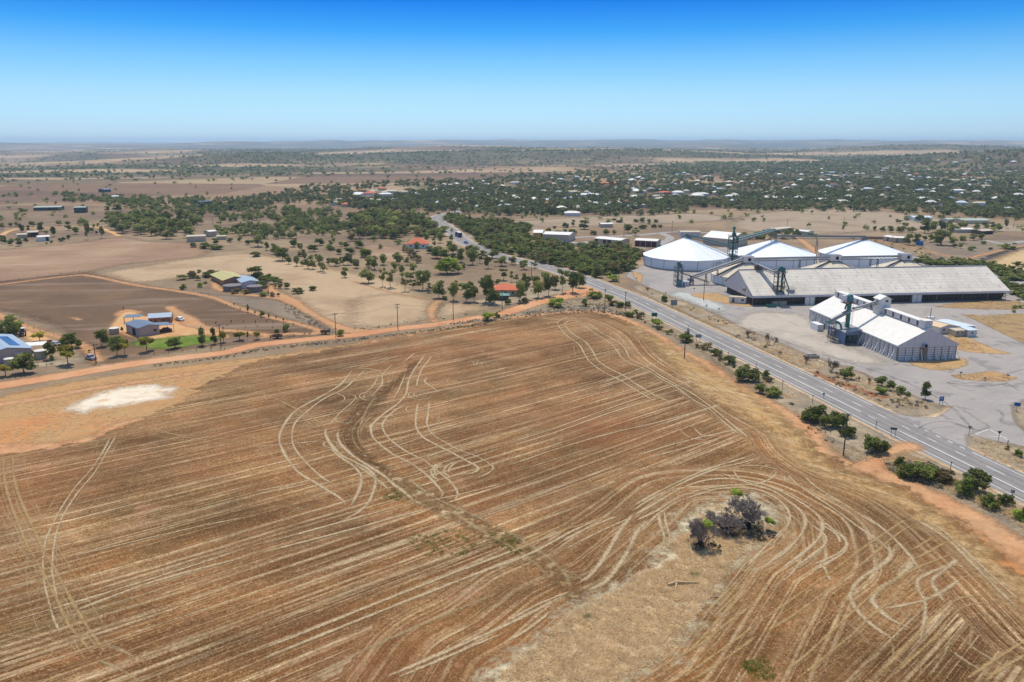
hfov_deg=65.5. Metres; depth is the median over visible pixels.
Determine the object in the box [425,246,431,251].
leafy tree
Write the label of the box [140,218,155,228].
gum tree
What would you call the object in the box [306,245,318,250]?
leafy tree
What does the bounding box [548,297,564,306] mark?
leafy bush
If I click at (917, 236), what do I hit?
leafy tree
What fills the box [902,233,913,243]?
leafy tree
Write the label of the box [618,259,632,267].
scrub bush
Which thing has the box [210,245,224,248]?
leafy bush
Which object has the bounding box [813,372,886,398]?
clay bank
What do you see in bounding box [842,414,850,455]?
power pole
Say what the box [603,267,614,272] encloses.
scrub bush
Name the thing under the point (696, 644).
golden track
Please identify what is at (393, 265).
gum tree
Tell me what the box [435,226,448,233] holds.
gum tree
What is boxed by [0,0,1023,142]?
sky
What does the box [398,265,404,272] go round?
gum tree
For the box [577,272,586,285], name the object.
leafy tree
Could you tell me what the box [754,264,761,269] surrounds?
drive unit
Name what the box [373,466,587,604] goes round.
gully
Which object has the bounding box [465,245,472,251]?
gum tree
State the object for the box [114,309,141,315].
bare patch
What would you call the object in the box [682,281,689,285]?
motor shed
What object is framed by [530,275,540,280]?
gum tree
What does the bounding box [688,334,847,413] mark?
power line
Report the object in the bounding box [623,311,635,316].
leafy bush
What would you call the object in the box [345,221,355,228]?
gum tree
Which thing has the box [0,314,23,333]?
leafy tree
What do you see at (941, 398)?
road sign
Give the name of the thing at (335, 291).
paddock
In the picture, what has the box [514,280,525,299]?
gum tree
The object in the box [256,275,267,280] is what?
leafy bush
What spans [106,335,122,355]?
leafy tree
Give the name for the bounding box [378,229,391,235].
gum tree
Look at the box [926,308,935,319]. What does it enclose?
weighbridge mast
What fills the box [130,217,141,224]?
leafy tree
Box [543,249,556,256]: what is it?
scrub bush
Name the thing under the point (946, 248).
paddock
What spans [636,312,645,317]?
leafy bush
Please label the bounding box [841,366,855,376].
leafy tree
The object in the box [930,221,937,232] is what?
leafy tree
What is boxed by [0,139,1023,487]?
ground
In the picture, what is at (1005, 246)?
leafy bush
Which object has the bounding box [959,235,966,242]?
gum tree
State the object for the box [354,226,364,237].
gum tree
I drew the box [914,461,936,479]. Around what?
leafy bush
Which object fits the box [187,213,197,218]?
gum tree
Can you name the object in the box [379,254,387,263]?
gum tree
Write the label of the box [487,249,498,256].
gum tree
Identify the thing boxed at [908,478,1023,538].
verge
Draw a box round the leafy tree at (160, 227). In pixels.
[152,224,166,233]
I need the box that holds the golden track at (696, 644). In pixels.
[2,346,1023,680]
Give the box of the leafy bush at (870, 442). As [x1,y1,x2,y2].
[862,433,883,452]
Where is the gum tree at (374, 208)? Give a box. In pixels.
[370,207,380,213]
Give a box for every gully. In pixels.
[340,362,416,470]
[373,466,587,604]
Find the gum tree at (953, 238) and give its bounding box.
[949,236,958,242]
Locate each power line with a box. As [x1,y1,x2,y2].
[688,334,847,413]
[844,414,1021,499]
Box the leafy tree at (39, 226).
[36,222,43,231]
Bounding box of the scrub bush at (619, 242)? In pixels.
[614,240,624,246]
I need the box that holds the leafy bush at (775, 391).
[764,386,782,396]
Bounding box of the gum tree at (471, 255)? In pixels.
[465,248,478,264]
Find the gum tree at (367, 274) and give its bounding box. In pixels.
[358,268,375,282]
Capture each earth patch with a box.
[632,272,642,282]
[691,293,751,306]
[909,358,967,369]
[941,300,1023,309]
[948,333,1008,353]
[952,371,1013,381]
[962,314,1023,341]
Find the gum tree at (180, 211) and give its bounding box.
[176,208,184,215]
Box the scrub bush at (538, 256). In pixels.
[534,253,541,260]
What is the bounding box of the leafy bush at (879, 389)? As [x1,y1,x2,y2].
[873,386,887,392]
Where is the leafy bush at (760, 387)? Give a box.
[754,383,765,392]
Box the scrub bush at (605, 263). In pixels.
[602,260,609,267]
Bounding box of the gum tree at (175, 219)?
[171,218,180,225]
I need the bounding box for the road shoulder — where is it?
[431,210,1023,506]
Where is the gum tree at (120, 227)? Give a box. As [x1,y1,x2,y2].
[115,223,128,231]
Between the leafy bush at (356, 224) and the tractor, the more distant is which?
the leafy bush at (356, 224)
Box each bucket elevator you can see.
[673,262,682,286]
[727,226,738,264]
[771,266,789,304]
[841,294,856,340]
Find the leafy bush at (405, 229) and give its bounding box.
[400,224,410,234]
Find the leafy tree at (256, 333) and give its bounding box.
[252,331,259,336]
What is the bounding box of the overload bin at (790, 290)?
[785,286,794,304]
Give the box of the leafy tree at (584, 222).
[579,220,589,228]
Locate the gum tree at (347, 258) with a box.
[342,253,351,261]
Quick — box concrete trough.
[803,354,819,358]
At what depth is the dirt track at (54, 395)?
234.78 m
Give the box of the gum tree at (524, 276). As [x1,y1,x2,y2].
[521,272,530,291]
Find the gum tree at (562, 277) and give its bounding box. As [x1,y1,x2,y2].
[557,268,567,290]
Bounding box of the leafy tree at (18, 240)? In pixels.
[15,238,21,245]
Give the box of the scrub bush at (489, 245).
[483,243,493,247]
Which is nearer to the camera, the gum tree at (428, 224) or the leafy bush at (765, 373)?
the leafy bush at (765, 373)
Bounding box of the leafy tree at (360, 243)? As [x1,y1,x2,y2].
[354,240,364,247]
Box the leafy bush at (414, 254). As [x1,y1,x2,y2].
[410,251,418,258]
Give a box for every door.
[804,297,814,304]
[818,325,823,330]
[911,295,921,302]
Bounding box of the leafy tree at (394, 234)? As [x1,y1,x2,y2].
[388,229,399,238]
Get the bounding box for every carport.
[26,341,46,345]
[123,314,142,322]
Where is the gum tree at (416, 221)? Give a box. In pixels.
[413,218,420,225]
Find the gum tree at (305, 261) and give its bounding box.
[302,259,309,267]
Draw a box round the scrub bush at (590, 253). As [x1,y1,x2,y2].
[587,250,594,256]
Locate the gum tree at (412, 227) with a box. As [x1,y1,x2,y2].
[407,225,418,232]
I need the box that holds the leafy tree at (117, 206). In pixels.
[112,204,122,209]
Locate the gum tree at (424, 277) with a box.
[414,270,430,289]
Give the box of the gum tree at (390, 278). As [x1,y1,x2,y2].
[384,269,395,287]
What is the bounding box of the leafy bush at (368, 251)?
[359,249,371,255]
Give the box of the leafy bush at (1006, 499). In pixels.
[997,493,1015,504]
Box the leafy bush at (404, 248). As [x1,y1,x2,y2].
[402,245,410,251]
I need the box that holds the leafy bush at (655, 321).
[650,318,663,325]
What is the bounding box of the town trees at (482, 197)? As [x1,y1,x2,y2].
[207,148,1023,218]
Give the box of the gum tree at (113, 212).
[104,211,118,218]
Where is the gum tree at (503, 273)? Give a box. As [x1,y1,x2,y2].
[499,269,508,279]
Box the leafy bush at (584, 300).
[581,298,587,305]
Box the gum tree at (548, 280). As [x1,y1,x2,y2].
[543,274,554,295]
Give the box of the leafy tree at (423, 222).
[419,219,428,227]
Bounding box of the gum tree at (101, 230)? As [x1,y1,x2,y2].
[99,226,104,236]
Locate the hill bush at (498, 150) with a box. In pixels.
[0,144,1023,185]
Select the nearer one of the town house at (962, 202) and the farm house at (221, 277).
the farm house at (221, 277)
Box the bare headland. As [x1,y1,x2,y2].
[0,312,1023,574]
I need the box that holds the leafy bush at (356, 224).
[352,222,364,231]
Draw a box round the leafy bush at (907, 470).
[895,462,921,477]
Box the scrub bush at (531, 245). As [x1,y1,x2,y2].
[525,243,536,249]
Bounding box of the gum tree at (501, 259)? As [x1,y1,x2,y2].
[493,255,507,265]
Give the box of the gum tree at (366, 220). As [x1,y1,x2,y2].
[362,218,373,223]
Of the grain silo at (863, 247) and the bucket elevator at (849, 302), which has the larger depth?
the grain silo at (863, 247)
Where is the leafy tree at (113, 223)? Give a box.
[108,220,122,228]
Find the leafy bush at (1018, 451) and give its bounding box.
[1014,448,1023,456]
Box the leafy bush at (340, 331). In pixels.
[336,329,343,334]
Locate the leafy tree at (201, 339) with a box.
[197,327,205,345]
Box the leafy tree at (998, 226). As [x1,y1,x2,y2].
[995,223,1003,229]
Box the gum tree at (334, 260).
[328,257,340,264]
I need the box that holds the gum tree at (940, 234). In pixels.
[933,229,952,244]
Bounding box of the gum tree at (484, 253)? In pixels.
[479,250,486,256]
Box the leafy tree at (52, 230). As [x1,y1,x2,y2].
[49,226,55,233]
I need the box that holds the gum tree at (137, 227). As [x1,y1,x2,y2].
[132,223,147,234]
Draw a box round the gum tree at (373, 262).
[371,258,377,266]
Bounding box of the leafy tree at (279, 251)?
[272,247,288,260]
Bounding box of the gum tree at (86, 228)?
[83,222,89,236]
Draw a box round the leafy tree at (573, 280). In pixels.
[566,271,580,292]
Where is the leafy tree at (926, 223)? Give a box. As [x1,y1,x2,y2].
[920,219,931,232]
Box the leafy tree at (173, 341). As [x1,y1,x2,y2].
[163,337,182,347]
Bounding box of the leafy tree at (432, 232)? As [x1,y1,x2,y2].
[427,229,439,235]
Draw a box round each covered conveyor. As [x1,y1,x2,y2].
[687,234,729,247]
[690,258,742,284]
[736,229,775,241]
[757,264,777,275]
[773,235,863,262]
[852,300,877,311]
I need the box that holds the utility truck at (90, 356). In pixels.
[84,354,96,359]
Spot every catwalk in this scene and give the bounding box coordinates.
[754,256,828,267]
[841,255,899,266]
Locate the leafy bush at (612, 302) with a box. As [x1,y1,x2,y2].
[608,300,618,304]
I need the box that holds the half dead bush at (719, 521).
[704,509,744,538]
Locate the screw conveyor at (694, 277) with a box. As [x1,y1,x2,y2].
[680,272,709,284]
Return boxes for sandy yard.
[22,330,56,346]
[107,311,227,338]
[360,244,412,262]
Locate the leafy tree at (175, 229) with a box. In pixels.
[166,226,179,233]
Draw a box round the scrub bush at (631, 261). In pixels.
[627,259,638,266]
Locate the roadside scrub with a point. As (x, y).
(1009, 272)
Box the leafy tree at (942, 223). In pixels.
[938,220,947,228]
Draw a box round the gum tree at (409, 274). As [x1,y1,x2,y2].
[404,271,414,279]
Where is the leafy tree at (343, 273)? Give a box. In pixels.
[341,267,348,276]
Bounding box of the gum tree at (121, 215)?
[118,213,128,218]
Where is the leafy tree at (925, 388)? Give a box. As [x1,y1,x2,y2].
[920,381,931,398]
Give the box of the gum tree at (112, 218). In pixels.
[103,215,117,222]
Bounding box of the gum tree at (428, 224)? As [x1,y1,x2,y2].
[424,222,438,229]
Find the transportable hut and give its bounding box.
[729,295,746,303]
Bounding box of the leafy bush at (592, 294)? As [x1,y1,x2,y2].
[585,288,601,296]
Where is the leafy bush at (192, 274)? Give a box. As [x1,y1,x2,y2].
[186,270,196,277]
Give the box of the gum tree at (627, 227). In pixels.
[623,224,632,230]
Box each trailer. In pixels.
[272,334,282,338]
[320,330,329,334]
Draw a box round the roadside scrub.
[742,228,1023,299]
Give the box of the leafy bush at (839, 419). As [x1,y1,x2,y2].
[826,411,850,426]
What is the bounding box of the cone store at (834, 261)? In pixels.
[801,254,852,267]
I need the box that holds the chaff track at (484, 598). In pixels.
[2,334,1008,677]
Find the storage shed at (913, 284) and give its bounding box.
[723,265,1010,305]
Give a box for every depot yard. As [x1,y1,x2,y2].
[626,245,1023,445]
[670,291,726,310]
[735,311,886,365]
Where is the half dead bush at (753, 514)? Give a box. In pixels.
[723,488,776,539]
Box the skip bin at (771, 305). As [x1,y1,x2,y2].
[766,304,776,306]
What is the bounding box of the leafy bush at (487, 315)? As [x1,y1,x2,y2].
[481,312,494,318]
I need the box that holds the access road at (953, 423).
[890,406,988,446]
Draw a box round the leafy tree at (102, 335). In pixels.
[93,329,109,346]
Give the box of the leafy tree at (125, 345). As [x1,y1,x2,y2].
[118,338,128,353]
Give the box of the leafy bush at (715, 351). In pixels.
[709,348,722,354]
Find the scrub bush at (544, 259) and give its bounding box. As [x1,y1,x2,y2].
[539,256,548,262]
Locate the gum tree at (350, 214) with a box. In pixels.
[346,212,356,217]
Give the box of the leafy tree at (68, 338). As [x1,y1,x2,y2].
[58,332,76,345]
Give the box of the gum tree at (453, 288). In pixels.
[447,282,458,299]
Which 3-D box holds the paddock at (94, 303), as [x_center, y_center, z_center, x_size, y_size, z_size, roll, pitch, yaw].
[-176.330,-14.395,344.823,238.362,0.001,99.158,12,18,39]
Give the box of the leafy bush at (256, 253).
[249,251,260,256]
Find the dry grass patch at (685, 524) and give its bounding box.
[667,493,786,553]
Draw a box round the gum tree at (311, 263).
[307,259,316,268]
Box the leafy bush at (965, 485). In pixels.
[954,475,979,496]
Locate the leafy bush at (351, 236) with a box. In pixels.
[346,233,357,239]
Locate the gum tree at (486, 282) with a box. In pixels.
[478,274,494,301]
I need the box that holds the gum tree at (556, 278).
[552,275,559,288]
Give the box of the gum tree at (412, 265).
[409,263,417,272]
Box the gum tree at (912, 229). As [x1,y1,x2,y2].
[908,227,916,231]
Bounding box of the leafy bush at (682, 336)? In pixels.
[678,333,693,342]
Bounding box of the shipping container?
[810,321,823,330]
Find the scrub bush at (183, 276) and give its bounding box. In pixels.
[175,275,189,278]
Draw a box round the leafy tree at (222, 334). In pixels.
[217,331,226,341]
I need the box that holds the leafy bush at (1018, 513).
[1011,509,1023,520]
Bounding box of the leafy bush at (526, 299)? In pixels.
[518,297,528,301]
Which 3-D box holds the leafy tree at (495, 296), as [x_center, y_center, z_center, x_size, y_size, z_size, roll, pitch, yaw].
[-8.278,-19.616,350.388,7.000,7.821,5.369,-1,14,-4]
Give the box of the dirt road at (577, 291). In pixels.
[0,286,600,388]
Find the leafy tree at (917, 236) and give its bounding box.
[912,234,921,242]
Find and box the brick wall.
[867,237,882,238]
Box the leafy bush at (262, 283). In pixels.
[256,281,269,286]
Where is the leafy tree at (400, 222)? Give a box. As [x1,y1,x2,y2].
[396,219,406,226]
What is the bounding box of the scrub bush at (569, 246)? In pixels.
[565,243,573,250]
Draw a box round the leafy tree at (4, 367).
[0,364,13,375]
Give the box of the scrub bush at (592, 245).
[588,243,596,250]
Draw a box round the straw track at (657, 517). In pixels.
[15,317,1016,675]
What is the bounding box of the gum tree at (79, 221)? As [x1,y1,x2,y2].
[77,218,88,223]
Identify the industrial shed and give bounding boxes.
[533,230,543,239]
[543,231,574,241]
[594,236,629,245]
[635,238,660,246]
[678,231,700,236]
[703,231,747,246]
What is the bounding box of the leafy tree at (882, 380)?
[874,376,887,385]
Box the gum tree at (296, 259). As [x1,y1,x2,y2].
[293,256,298,265]
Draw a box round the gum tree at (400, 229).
[392,226,403,233]
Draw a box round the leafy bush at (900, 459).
[894,456,905,465]
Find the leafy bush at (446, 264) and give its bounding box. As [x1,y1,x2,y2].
[434,257,459,273]
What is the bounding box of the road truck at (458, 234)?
[455,231,461,237]
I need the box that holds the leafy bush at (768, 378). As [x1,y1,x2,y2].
[763,376,774,381]
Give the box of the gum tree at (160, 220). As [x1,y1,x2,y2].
[153,218,169,226]
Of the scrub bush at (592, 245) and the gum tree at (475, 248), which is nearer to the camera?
the gum tree at (475, 248)
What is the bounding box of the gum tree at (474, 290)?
[470,285,478,301]
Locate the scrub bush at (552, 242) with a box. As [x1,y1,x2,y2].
[547,240,557,244]
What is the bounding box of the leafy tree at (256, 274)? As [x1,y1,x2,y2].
[247,267,263,278]
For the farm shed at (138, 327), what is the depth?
296.45 m
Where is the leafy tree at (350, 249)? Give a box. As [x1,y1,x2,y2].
[344,247,355,252]
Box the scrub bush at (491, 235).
[487,234,497,240]
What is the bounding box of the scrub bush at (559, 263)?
[552,261,564,265]
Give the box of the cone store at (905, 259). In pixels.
[871,253,923,266]
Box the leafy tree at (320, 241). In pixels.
[315,238,324,245]
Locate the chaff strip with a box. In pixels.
[629,326,1023,617]
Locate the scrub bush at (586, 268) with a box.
[581,266,591,271]
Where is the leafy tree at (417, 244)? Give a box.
[414,242,419,248]
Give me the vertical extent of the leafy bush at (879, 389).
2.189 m
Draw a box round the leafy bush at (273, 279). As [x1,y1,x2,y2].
[268,276,278,283]
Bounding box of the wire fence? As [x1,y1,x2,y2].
[140,347,224,355]
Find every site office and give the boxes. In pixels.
[922,318,953,333]
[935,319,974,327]
[949,328,966,336]
[960,327,977,336]
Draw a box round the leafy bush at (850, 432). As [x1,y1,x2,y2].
[838,424,856,436]
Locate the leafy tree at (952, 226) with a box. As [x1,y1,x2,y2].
[946,224,960,230]
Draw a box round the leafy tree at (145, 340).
[138,336,155,351]
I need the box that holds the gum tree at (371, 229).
[365,225,379,235]
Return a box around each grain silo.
[643,237,729,270]
[728,240,815,268]
[818,239,904,266]
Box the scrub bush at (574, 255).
[569,253,580,258]
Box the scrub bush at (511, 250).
[504,249,514,253]
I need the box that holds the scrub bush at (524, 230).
[520,227,526,233]
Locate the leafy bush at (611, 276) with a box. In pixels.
[607,274,617,280]
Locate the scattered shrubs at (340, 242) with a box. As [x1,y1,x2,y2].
[0,179,1023,311]
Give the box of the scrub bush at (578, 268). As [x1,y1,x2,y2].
[575,264,590,271]
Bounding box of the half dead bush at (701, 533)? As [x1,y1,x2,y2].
[685,516,721,551]
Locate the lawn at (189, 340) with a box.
[130,335,219,348]
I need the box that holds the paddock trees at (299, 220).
[1,190,429,238]
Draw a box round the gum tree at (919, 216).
[915,214,925,219]
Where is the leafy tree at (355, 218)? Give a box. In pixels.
[351,215,361,222]
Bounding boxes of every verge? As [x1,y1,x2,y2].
[8,282,1022,509]
[437,299,713,362]
[632,286,942,415]
[676,310,948,416]
[818,432,866,459]
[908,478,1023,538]
[966,436,1023,469]
[1012,401,1023,426]
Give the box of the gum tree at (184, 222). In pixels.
[176,219,192,229]
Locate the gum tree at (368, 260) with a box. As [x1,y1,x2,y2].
[365,257,371,268]
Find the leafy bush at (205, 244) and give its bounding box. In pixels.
[199,242,211,248]
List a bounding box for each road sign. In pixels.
[671,300,676,304]
[695,334,701,340]
[939,396,943,404]
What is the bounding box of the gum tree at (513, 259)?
[508,256,516,262]
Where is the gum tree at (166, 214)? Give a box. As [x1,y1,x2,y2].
[160,213,172,220]
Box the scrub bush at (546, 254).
[541,253,551,257]
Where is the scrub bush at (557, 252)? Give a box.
[553,250,566,256]
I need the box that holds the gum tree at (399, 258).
[392,252,403,262]
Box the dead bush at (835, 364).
[826,358,839,371]
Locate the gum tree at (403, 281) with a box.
[400,272,409,284]
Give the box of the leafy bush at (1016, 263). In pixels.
[1011,261,1021,265]
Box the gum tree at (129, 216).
[126,214,134,224]
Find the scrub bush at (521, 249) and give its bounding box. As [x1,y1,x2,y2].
[514,247,525,253]
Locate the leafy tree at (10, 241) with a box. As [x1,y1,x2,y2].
[6,238,14,244]
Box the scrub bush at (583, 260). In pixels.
[578,257,588,263]
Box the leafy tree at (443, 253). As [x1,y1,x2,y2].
[437,249,450,257]
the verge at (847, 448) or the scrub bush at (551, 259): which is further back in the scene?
the scrub bush at (551, 259)
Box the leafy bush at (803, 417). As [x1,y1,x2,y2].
[800,411,811,420]
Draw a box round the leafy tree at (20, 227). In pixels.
[17,223,24,230]
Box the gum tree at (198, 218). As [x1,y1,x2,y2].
[193,215,203,224]
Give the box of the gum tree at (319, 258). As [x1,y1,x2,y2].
[316,254,324,270]
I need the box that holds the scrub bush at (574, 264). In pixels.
[568,262,585,269]
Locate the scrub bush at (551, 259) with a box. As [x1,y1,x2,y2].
[548,256,557,263]
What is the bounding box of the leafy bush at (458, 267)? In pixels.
[454,264,462,272]
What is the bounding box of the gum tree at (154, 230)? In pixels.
[141,227,158,234]
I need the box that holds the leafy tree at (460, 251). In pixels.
[456,248,464,260]
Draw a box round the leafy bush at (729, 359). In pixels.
[722,355,736,363]
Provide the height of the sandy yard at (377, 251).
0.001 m
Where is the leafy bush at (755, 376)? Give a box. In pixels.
[747,367,760,381]
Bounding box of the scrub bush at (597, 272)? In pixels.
[590,267,603,276]
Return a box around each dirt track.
[0,226,121,235]
[0,274,324,337]
[0,313,103,361]
[0,329,439,406]
[0,417,145,454]
[165,306,271,336]
[209,282,275,299]
[264,285,368,332]
[356,282,428,299]
[426,299,442,321]
[796,237,818,255]
[851,442,920,473]
[872,239,1023,259]
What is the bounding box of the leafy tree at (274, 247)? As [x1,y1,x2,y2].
[270,243,277,251]
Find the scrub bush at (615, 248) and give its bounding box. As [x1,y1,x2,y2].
[608,244,617,250]
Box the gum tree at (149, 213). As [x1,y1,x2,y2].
[140,210,156,217]
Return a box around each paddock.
[0,237,208,280]
[0,272,319,364]
[105,253,438,328]
[200,293,332,330]
[346,294,430,329]
[436,303,488,318]
[515,213,730,227]
[728,208,1023,233]
[920,240,1023,260]
[995,250,1023,269]
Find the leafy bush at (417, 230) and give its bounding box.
[414,228,422,235]
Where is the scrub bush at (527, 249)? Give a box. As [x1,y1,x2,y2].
[518,246,530,252]
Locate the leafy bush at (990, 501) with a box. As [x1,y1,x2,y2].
[976,492,1003,508]
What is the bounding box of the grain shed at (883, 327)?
[808,291,959,360]
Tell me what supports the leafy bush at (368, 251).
on the sandy yard at (377, 251)
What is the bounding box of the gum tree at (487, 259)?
[484,256,492,268]
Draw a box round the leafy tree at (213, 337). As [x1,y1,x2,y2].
[210,328,217,342]
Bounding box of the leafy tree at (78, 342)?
[73,339,82,347]
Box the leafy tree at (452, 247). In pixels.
[447,244,457,252]
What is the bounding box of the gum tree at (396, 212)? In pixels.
[391,210,403,215]
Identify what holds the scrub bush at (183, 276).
on the ground at (198, 183)
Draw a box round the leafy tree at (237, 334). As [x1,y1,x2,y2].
[232,331,245,339]
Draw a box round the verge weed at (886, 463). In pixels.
[153,291,945,487]
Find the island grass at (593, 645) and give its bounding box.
[496,499,766,681]
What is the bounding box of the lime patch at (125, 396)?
[66,384,177,413]
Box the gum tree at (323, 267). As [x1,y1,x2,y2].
[321,263,326,272]
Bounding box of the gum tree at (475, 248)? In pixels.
[472,245,479,252]
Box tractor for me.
[19,327,25,336]
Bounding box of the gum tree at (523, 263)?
[519,260,527,267]
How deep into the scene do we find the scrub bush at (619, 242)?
529.29 m
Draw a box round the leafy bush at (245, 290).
[239,289,251,293]
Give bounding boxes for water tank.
[3,357,13,365]
[33,349,47,359]
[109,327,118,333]
[222,283,241,291]
[247,284,262,292]
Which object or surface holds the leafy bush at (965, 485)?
on the verge at (1005, 521)
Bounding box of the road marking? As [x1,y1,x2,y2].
[435,211,1023,500]
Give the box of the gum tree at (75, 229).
[71,226,79,232]
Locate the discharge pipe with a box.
[830,309,851,321]
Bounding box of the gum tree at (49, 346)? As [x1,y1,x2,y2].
[42,342,56,358]
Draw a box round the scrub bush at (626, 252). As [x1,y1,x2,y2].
[620,251,628,256]
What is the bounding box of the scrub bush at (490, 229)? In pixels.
[484,227,494,231]
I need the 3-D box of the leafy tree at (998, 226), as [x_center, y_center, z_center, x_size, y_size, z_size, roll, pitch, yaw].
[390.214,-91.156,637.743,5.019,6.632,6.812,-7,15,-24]
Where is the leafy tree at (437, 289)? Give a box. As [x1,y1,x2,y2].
[431,280,446,295]
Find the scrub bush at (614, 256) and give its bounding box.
[608,255,618,260]
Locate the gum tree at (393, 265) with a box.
[390,262,398,269]
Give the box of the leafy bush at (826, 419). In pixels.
[819,415,832,425]
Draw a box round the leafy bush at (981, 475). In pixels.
[962,467,992,489]
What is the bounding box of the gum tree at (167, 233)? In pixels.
[159,230,174,238]
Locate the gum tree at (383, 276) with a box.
[378,267,385,284]
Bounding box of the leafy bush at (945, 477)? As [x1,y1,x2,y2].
[935,468,955,483]
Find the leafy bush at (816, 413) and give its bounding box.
[802,405,829,421]
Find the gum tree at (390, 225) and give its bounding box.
[385,222,395,227]
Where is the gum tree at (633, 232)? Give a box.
[631,227,639,235]
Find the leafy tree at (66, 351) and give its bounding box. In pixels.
[55,344,74,363]
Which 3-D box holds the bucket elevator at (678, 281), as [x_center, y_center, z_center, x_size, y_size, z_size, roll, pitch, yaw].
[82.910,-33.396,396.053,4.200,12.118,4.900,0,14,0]
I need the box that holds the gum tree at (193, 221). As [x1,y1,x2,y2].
[189,218,197,224]
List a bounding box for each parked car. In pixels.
[51,341,59,345]
[159,327,171,331]
[174,316,184,320]
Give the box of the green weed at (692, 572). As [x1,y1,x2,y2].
[382,486,776,680]
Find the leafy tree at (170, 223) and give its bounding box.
[167,220,176,227]
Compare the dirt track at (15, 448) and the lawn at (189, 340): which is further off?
the lawn at (189, 340)
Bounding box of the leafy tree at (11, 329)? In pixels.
[3,325,20,333]
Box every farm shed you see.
[0,334,32,363]
[16,233,27,237]
[27,230,38,236]
[33,206,63,210]
[36,235,49,240]
[73,206,87,212]
[98,188,110,191]
[124,319,173,336]
[186,234,205,241]
[194,200,211,204]
[203,230,216,236]
[216,235,226,239]
[237,275,257,288]
[599,223,612,227]
[767,226,792,232]
[795,229,813,234]
[883,235,893,241]
[892,236,904,242]
[906,216,932,220]
[940,218,952,221]
[950,228,973,232]
[953,218,989,223]
[971,229,993,234]
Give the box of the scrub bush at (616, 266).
[610,262,621,271]
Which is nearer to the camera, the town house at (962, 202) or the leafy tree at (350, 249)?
the leafy tree at (350, 249)
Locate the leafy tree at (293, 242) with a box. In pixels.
[289,239,296,245]
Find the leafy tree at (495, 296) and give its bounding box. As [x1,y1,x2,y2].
[485,288,500,304]
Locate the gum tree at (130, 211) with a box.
[127,208,142,214]
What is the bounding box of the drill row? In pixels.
[0,315,1017,677]
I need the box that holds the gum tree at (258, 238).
[249,234,263,246]
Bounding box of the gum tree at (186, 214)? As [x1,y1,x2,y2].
[182,212,189,218]
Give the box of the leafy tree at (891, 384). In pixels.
[886,380,896,388]
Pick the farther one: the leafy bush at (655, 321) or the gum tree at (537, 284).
the gum tree at (537, 284)
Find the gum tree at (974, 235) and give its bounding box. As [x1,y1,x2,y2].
[969,233,978,240]
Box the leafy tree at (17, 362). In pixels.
[8,352,37,372]
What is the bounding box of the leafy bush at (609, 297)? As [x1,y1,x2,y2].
[605,295,613,299]
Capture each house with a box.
[147,312,172,322]
[210,270,240,284]
[341,202,351,206]
[364,191,376,194]
[379,193,391,195]
[406,237,428,248]
[492,284,517,295]
[498,293,509,299]
[564,211,579,215]
[576,193,600,196]
[653,192,663,194]
[659,191,670,194]
[672,190,684,194]
[691,192,708,195]
[951,189,963,192]
[956,201,967,204]
[972,201,986,205]
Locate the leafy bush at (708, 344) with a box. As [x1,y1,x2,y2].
[700,342,712,349]
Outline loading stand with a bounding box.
[828,322,836,341]
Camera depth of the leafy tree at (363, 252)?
492.82 m
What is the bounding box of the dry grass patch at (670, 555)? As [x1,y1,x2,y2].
[472,531,756,681]
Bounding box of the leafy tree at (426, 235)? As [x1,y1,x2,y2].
[423,232,429,239]
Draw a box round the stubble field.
[0,311,1023,681]
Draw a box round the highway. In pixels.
[431,210,1023,502]
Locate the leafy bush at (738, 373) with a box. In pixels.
[732,366,752,380]
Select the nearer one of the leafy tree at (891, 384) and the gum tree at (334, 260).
the leafy tree at (891, 384)
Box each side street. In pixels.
[575,231,708,237]
[658,233,673,245]
[982,240,1023,243]
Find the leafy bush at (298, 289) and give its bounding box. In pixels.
[291,287,304,292]
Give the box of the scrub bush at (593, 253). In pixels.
[582,250,598,255]
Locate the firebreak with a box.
[441,310,1023,569]
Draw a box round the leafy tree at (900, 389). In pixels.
[896,385,906,392]
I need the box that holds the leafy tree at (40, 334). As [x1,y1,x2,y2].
[29,331,45,340]
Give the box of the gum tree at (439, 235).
[436,231,443,240]
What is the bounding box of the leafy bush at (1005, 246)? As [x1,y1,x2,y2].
[998,242,1016,248]
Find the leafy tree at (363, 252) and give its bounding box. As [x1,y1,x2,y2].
[360,248,368,256]
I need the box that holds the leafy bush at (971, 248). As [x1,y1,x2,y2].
[968,246,976,250]
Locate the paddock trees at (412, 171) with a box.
[0,144,1018,180]
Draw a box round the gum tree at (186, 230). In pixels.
[183,226,195,234]
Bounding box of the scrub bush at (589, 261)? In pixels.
[584,259,593,265]
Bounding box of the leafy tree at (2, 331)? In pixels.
[0,323,6,333]
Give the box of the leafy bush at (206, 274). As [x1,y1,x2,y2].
[202,271,210,277]
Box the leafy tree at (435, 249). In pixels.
[429,245,442,258]
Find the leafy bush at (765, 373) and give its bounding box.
[761,370,769,377]
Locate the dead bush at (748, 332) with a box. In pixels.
[744,330,756,335]
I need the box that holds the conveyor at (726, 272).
[711,255,754,285]
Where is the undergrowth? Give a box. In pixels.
[453,219,643,274]
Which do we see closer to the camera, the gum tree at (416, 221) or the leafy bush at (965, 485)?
the leafy bush at (965, 485)
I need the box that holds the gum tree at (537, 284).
[530,280,544,297]
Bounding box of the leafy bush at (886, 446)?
[872,438,891,452]
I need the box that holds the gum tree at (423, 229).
[413,226,427,231]
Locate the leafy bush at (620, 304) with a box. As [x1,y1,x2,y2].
[615,302,624,306]
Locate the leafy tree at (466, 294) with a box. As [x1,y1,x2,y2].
[461,282,471,301]
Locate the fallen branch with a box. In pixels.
[667,580,698,588]

